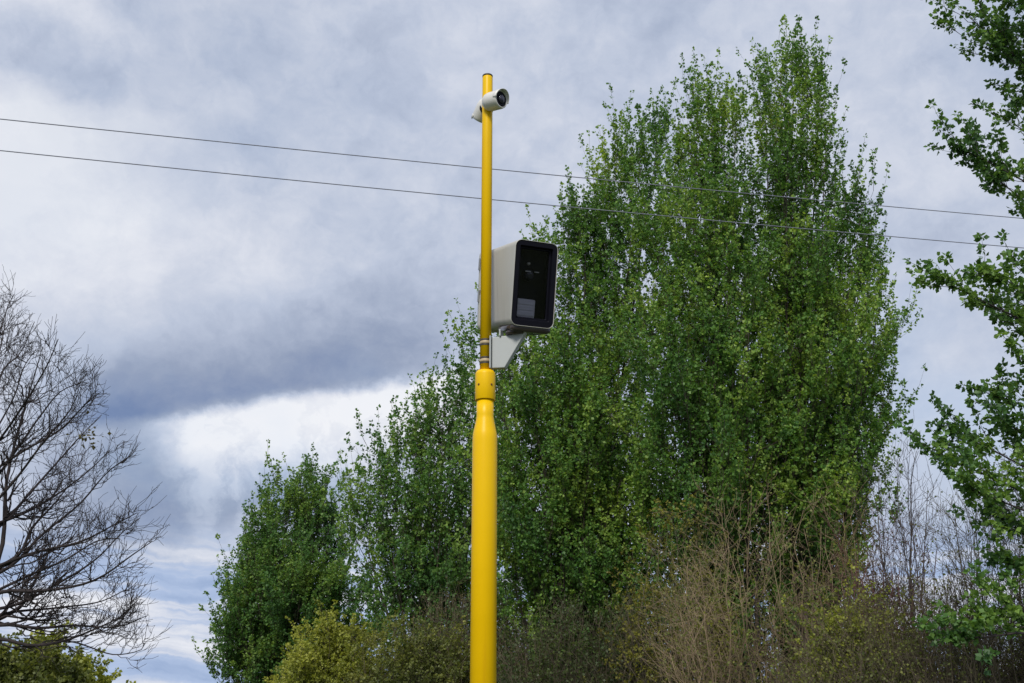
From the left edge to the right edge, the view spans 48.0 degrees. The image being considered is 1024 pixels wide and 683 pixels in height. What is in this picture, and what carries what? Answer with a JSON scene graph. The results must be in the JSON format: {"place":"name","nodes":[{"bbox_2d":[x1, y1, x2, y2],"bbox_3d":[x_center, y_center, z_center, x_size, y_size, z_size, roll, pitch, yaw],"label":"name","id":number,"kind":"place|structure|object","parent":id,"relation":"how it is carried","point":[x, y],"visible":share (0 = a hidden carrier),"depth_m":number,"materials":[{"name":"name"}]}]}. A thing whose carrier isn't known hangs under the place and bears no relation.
{"place":"outdoors","nodes":[
{"label":"outdoors","id":0,"kind":"place"},
{"bbox_2d":[0,119,1022,218],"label":"overhead wire","id":1,"kind":"object","parent":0,"point":[492,169],"visible":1,"depth_m":18.23,"materials":[{"name":"black metal"}]},
{"bbox_2d":[0,150,1022,247],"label":"overhead wire","id":2,"kind":"object","parent":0,"point":[480,198],"visible":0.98,"depth_m":18.04,"materials":[{"name":"black metal"}]},
{"bbox_2d":[0,0,1023,682],"label":"sky","id":3,"kind":"structure","parent":0,"point":[228,315],"materials":[{"name":"grey"}]},
{"bbox_3d":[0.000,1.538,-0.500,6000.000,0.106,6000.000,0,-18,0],"label":"ground","id":4,"kind":"structure","parent":0,"visible":0},
{"bbox_2d":[0,629,93,682],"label":"rounded bush","id":5,"kind":"object","parent":4,"relation":"on","point":[19,671],"visible":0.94,"depth_m":23.77,"materials":[{"name":"green plant"}]},
{"bbox_2d":[7,619,135,682],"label":"rounded bush","id":6,"kind":"object","parent":4,"relation":"on","point":[89,662],"visible":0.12,"depth_m":25.70,"materials":[{"name":"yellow plant"}]},
{"bbox_2d":[0,267,172,671],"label":"bare tree","id":7,"kind":"object","parent":4,"relation":"on","point":[29,595],"visible":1,"depth_m":14.86,"materials":[{"name":"black plant"}]},
{"bbox_2d":[192,439,404,682],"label":"leafy tree","id":8,"kind":"object","parent":4,"relation":"on","point":[273,585],"visible":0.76,"depth_m":43.86,"materials":[{"name":"green plant"}]},
{"bbox_2d":[262,597,384,682],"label":"rounded bush","id":9,"kind":"object","parent":4,"relation":"on","point":[331,659],"visible":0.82,"depth_m":29.40,"materials":[{"name":"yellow plant"}]},
{"bbox_2d":[333,608,469,682],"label":"rounded bush","id":10,"kind":"object","parent":4,"relation":"on","point":[409,667],"visible":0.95,"depth_m":27.70,"materials":[{"name":"green plant"}]},
{"bbox_2d":[316,339,531,661],"bbox_3d":[-2.642,6.307,35.729,7.586,13.958,5.507,-7,-19,21],"label":"leafy tree","id":11,"kind":"object","parent":4,"relation":"on","point":[437,564],"visible":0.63,"depth_m":35.15,"materials":[{"name":"green plant"}]},
{"bbox_2d":[377,573,538,682],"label":"twiggy shrub","id":12,"kind":"object","parent":4,"relation":"on","point":[439,608],"visible":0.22,"depth_m":30.01,"materials":[{"name":"brown plant"}]},
{"bbox_2d":[470,73,496,682],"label":"camera pole","id":13,"kind":"object","parent":4,"relation":"on","point":[483,630],"visible":1,"depth_m":8.02,"materials":[{"name":"yellow metal"}]},
{"bbox_2d":[471,99,492,122],"bbox_3d":[-0.229,-1.820,9.109,0.144,0.192,0.210,11,-21,-30],"label":"surveillance camera","id":14,"kind":"object","parent":13,"relation":"attached to","point":[477,114],"visible":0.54,"depth_m":9.06,"materials":[{"name":"white plastic"}]},
{"bbox_2d":[482,88,508,110],"bbox_3d":[-0.130,-1.866,8.912,0.208,0.158,0.152,-15,-23,38],"label":"surveillance camera","id":15,"kind":"object","parent":13,"relation":"attached to","point":[498,99],"visible":1,"depth_m":8.87,"materials":[{"name":"white plastic"}]},
{"bbox_2d":[477,239,557,370],"bbox_3d":[-0.012,-0.280,8.575,0.474,1.069,0.779,8,-20,-22],"label":"speed camera","id":16,"kind":"object","parent":13,"relation":"attached to","point":[523,284],"visible":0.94,"depth_m":8.39,"materials":[{"name":"grey paint"}]},
{"bbox_2d":[477,253,505,333],"bbox_3d":[-0.101,-0.382,8.942,0.382,0.648,0.127,8,-20,-22],"label":"rear door","id":17,"kind":"structure","parent":16,"relation":"in","point":[479,264],"depth_m":8.86,"materials":[{"name":"grey paint"}]},
{"bbox_2d":[440,77,689,682],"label":"leafy tree","id":18,"kind":"object","parent":4,"relation":"on","point":[577,449],"visible":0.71,"depth_m":30.04,"materials":[{"name":"green plant"}]},
{"bbox_2d":[467,582,688,682],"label":"twiggy shrub","id":19,"kind":"object","parent":4,"relation":"on","point":[554,654],"visible":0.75,"depth_m":24.59,"materials":[{"name":"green plant"}]},
{"bbox_2d":[581,493,789,682],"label":"leaved bush","id":20,"kind":"object","parent":4,"relation":"on","point":[638,633],"visible":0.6,"depth_m":23.75,"materials":[{"name":"green plant"}]},
{"bbox_2d":[438,545,941,682],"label":"dense hedge","id":21,"kind":"object","parent":4,"relation":"on","point":[509,624],"visible":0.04,"depth_m":30.96,"materials":[{"name":"green plant"}]},
{"bbox_2d":[582,46,833,682],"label":"leafy tree","id":22,"kind":"object","parent":4,"relation":"on","point":[701,404],"visible":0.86,"depth_m":27.11,"materials":[{"name":"green plant"}]},
{"bbox_2d":[625,451,938,682],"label":"twiggy thicket","id":23,"kind":"object","parent":4,"relation":"on","point":[695,650],"visible":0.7,"depth_m":21.19,"materials":[{"name":"brown plant"}]},
{"bbox_2d":[704,14,927,682],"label":"leafy tree","id":24,"kind":"object","parent":4,"relation":"on","point":[813,380],"visible":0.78,"depth_m":28.83,"materials":[{"name":"green plant"}]},
{"bbox_2d":[777,549,918,682],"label":"leaved bush","id":25,"kind":"object","parent":4,"relation":"on","point":[832,620],"visible":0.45,"depth_m":18.29,"materials":[{"name":"green plant"}]},
{"bbox_2d":[778,491,965,680],"bbox_3d":[6.440,5.338,19.821,3.394,5.511,3.644,0,-18,0],"label":"twiggy shrub","id":26,"kind":"object","parent":4,"relation":"on","point":[868,581],"visible":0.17,"depth_m":20.11,"materials":[{"name":"brown plant"}]},
{"bbox_2d":[740,567,1023,682],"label":"dense hedge","id":27,"kind":"object","parent":4,"relation":"on","point":[882,673],"visible":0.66,"depth_m":17.39,"materials":[{"name":"green plant"}]},
{"bbox_2d":[839,410,950,682],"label":"bare sapling","id":28,"kind":"object","parent":4,"relation":"on","point":[910,515],"visible":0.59,"depth_m":19.89,"materials":[{"name":"brown plant"}]},
{"bbox_2d":[878,439,1023,682],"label":"twiggy shrub","id":29,"kind":"object","parent":4,"relation":"on","point":[959,551],"visible":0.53,"depth_m":17.13,"materials":[{"name":"brown plant"}]},
{"bbox_2d":[892,0,1023,676],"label":"leafy tree","id":30,"kind":"object","parent":4,"relation":"on","point":[999,36],"visible":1,"depth_m":15.55,"materials":[{"name":"green plant"}]}
]}

